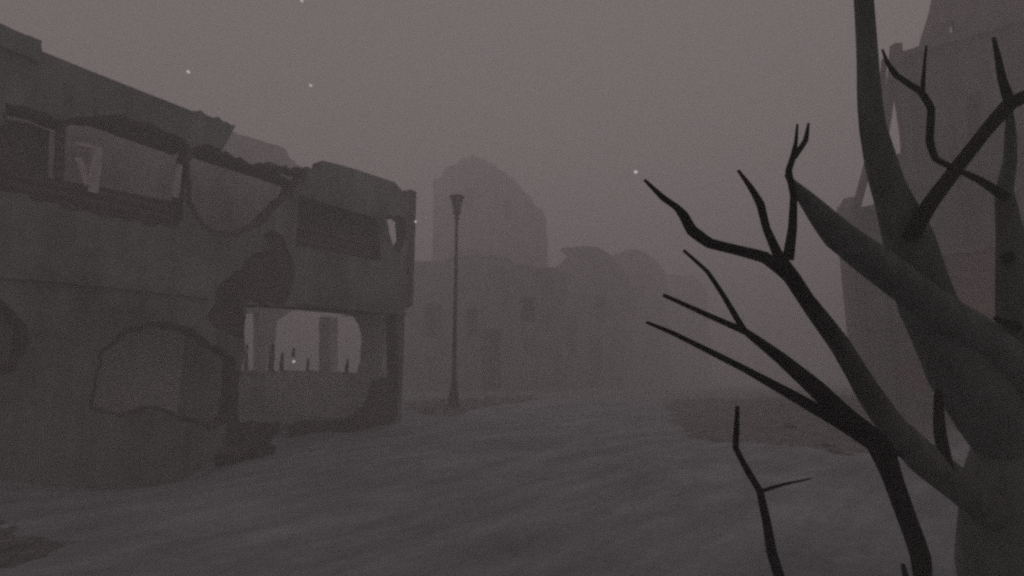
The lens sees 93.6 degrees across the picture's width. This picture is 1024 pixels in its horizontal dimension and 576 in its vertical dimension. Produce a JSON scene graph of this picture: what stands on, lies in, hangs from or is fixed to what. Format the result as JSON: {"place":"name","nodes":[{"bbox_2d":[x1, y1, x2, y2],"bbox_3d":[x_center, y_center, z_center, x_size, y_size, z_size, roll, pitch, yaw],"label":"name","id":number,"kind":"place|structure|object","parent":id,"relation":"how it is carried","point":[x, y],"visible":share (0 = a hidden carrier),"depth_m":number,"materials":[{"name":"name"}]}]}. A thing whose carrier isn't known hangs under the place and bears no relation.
{"place":"outdoors","nodes":[
{"label":"outdoors","id":0,"kind":"place"},
{"bbox_2d":[0,0,951,369],"label":"sky","id":1,"kind":"structure","parent":0,"point":[569,99],"materials":[{"name":"grey"}]},
{"bbox_2d":[0,369,969,575],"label":"ground","id":2,"kind":"structure","parent":0,"point":[598,482],"depth_m":5.49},
{"bbox_2d":[0,519,75,567],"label":"dirt patch","id":3,"kind":"object","parent":2,"relation":"on","point":[16,551],"visible":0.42,"depth_m":4.26,"materials":[{"name":"soil"}]},
{"bbox_2d":[0,23,415,490],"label":"ruined building","id":4,"kind":"structure","parent":2,"relation":"on","point":[154,250],"depth_m":8.43,"materials":[{"name":"concrete"}]},
{"bbox_2d":[54,124,65,179],"bbox_3d":[-6.698,-2.029,7.107,0.063,0.849,0.162,-5,-9,31],"label":"window frame","id":5,"kind":"structure","parent":4,"relation":"in","point":[60,132],"depth_m":7.09,"materials":[{"name":"wood"}]},
{"bbox_2d":[73,157,88,186],"bbox_3d":[-6.527,-1.760,7.293,0.061,0.430,0.245,-5,-9,31],"label":"window frame","id":6,"kind":"structure","parent":4,"relation":"in","point":[83,173],"depth_m":7.28,"materials":[{"name":"paint"}]},
{"bbox_2d":[74,141,101,148],"bbox_3d":[-6.503,-2.167,7.367,0.061,0.077,0.314,-5,-9,31],"label":"window frame","id":7,"kind":"structure","parent":4,"relation":"in","point":[80,144],"depth_m":7.30,"materials":[{"name":"paint"}]},
{"bbox_2d":[87,146,101,193],"bbox_3d":[-6.440,-1.818,7.404,0.062,0.719,0.159,-5,-9,31],"label":"window frame","id":8,"kind":"structure","parent":4,"relation":"in","point":[95,164],"depth_m":7.39,"materials":[{"name":"paint"}]},
{"bbox_2d":[171,164,181,198],"bbox_3d":[-5.860,-1.871,8.408,0.061,0.596,0.111,-5,-9,31],"label":"window frame","id":9,"kind":"structure","parent":4,"relation":"in","point":[176,189],"depth_m":8.39,"materials":[{"name":"paint"}]},
{"bbox_2d":[213,447,249,467],"bbox_3d":[-4.764,2.917,8.240,0.533,0.307,0.384,6,0,-11],"label":"broken block","id":10,"kind":"object","parent":2,"relation":"on","point":[226,457],"depth_m":8.08,"materials":[{"name":"concrete"}]},
{"bbox_2d":[239,421,271,448],"bbox_3d":[-5.102,2.893,9.306,0.776,0.564,0.658,8,-4,-28],"label":"broken block","id":11,"kind":"object","parent":2,"relation":"on","point":[253,434],"depth_m":9.14,"materials":[{"name":"concrete"}]},
{"bbox_2d":[248,445,275,458],"bbox_3d":[-4.459,2.942,8.502,0.372,0.269,0.425,-12,-10,32],"label":"broken block","id":12,"kind":"object","parent":2,"relation":"on","point":[259,452],"depth_m":8.39,"materials":[{"name":"concrete"}]},
{"bbox_2d":[402,261,486,390],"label":"ruined house","id":13,"kind":"structure","parent":2,"relation":"on","point":[428,334],"depth_m":28.96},
{"bbox_2d":[434,304,436,335],"bbox_3d":[-4.720,1.975,29.553,0.102,2.044,0.082,-5,-9,31],"label":"window frame","id":14,"kind":"structure","parent":13,"relation":"in","point":[435,309],"depth_m":29.52,"materials":[{"name":"grey"}]},
{"bbox_2d":[474,308,475,335],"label":"window frame","id":15,"kind":"structure","parent":13,"relation":"in","point":[474,308],"depth_m":27.95,"materials":[{"name":"grey"}]},
{"bbox_2d":[447,194,464,407],"bbox_3d":[-1.871,0.456,15.863,0.520,7.337,0.520,0,-8,0],"label":"street lamp","id":16,"kind":"object","parent":2,"relation":"on","point":[456,200],"visible":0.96,"depth_m":15.76,"materials":[{"name":"metal"}]},
{"bbox_2d":[402,394,536,416],"bbox_3d":[-1.365,4.289,17.549,5.720,0.529,8.710,0,-8,0],"label":"rubble heap","id":17,"kind":"object","parent":2,"relation":"on","point":[435,407],"visible":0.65,"depth_m":16.69,"materials":[{"name":"soil"}]},
{"bbox_2d":[445,242,513,265],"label":"domed house","id":18,"kind":"structure","parent":2,"relation":"on","point":[479,253],"depth_m":31.76,"materials":[{"name":"grey stone"}]},
{"bbox_2d":[432,154,547,266],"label":"ruined tower","id":19,"kind":"structure","parent":2,"relation":"on","point":[500,210],"depth_m":44.48,"materials":[{"name":"grey stone"}]},
{"bbox_2d":[508,200,509,219],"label":"window frame","id":20,"kind":"structure","parent":19,"relation":"in","point":[508,200],"depth_m":43.33,"materials":[{"name":"grey"}]},
{"bbox_2d":[478,264,567,390],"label":"ruined house","id":21,"kind":"structure","parent":2,"relation":"on","point":[522,327],"depth_m":25.35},
{"bbox_2d":[529,297,530,321],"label":"window frame","id":22,"kind":"structure","parent":21,"relation":"in","point":[530,297],"depth_m":25.30,"materials":[{"name":"grey"}]},
{"bbox_2d":[555,246,633,388],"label":"arched house","id":23,"kind":"structure","parent":2,"relation":"on","point":[599,338],"depth_m":33.59,"materials":[{"name":"grey stone"}]},
{"bbox_2d":[571,316,573,351],"bbox_3d":[4.343,3.331,34.387,0.102,2.605,0.081,-5,-9,31],"label":"window frame","id":24,"kind":"structure","parent":23,"relation":"in","point":[571,316],"depth_m":34.34,"materials":[{"name":"grey"}]},
{"bbox_2d":[600,296,602,319],"bbox_3d":[6.239,1.416,33.488,0.102,1.770,0.081,-5,-9,31],"label":"window frame","id":25,"kind":"structure","parent":23,"relation":"in","point":[600,296],"depth_m":33.46,"materials":[{"name":"grey"}]},
{"bbox_2d":[614,250,671,387],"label":"arched house","id":26,"kind":"structure","parent":2,"relation":"on","point":[651,355],"depth_m":42.46,"materials":[{"name":"grey stone"}]},
{"bbox_2d":[633,288,634,315],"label":"window frame","id":27,"kind":"structure","parent":26,"relation":"in","point":[633,288],"depth_m":43.25,"materials":[{"name":"grey"}]},
{"bbox_2d":[665,273,712,385],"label":"ruined house","id":28,"kind":"structure","parent":2,"relation":"on","point":[691,365],"depth_m":56.23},
{"bbox_2d":[733,406,810,575],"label":"dead sapling","id":29,"kind":"object","parent":2,"relation":"on","point":[773,557],"visible":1,"depth_m":1.95,"materials":[{"name":"black wood"}]},
{"bbox_2d":[646,249,932,575],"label":"dead sapling","id":30,"kind":"object","parent":2,"relation":"on","point":[831,407],"visible":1,"depth_m":1.86,"materials":[{"name":"black wood"}]},
{"bbox_2d":[662,394,958,455],"bbox_3d":[9.378,3.869,14.768,11.850,0.642,13.500,0,-8,0],"label":"rubble heap","id":31,"kind":"object","parent":2,"relation":"on","point":[778,421],"visible":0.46,"depth_m":11.53,"materials":[{"name":"soil"}]},
{"bbox_2d":[643,0,1023,575],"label":"dead tree","id":32,"kind":"object","parent":2,"relation":"on","point":[971,359],"visible":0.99,"depth_m":2.37,"materials":[{"name":"black wood"}]},
{"bbox_2d":[837,0,1023,427],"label":"tall ruined building","id":33,"kind":"structure","parent":2,"relation":"on","point":[962,90],"depth_m":12.13,"materials":[{"name":"grey concrete"}]},
{"bbox_3d":[-4.661,3.541,12.050,3.700,0.480,4.100,0,-8,0],"label":"rubble heap","id":34,"kind":"object","parent":2,"relation":"on","visible":0},
{"bbox_2d":[271,422,280,435],"bbox_3d":[-5.262,3.089,10.325,0.438,0.358,0.494,-19,-15,42],"label":"broken block","id":35,"kind":"object","parent":34,"relation":"on","point":[275,428],"depth_m":10.30,"materials":[{"name":"concrete"}]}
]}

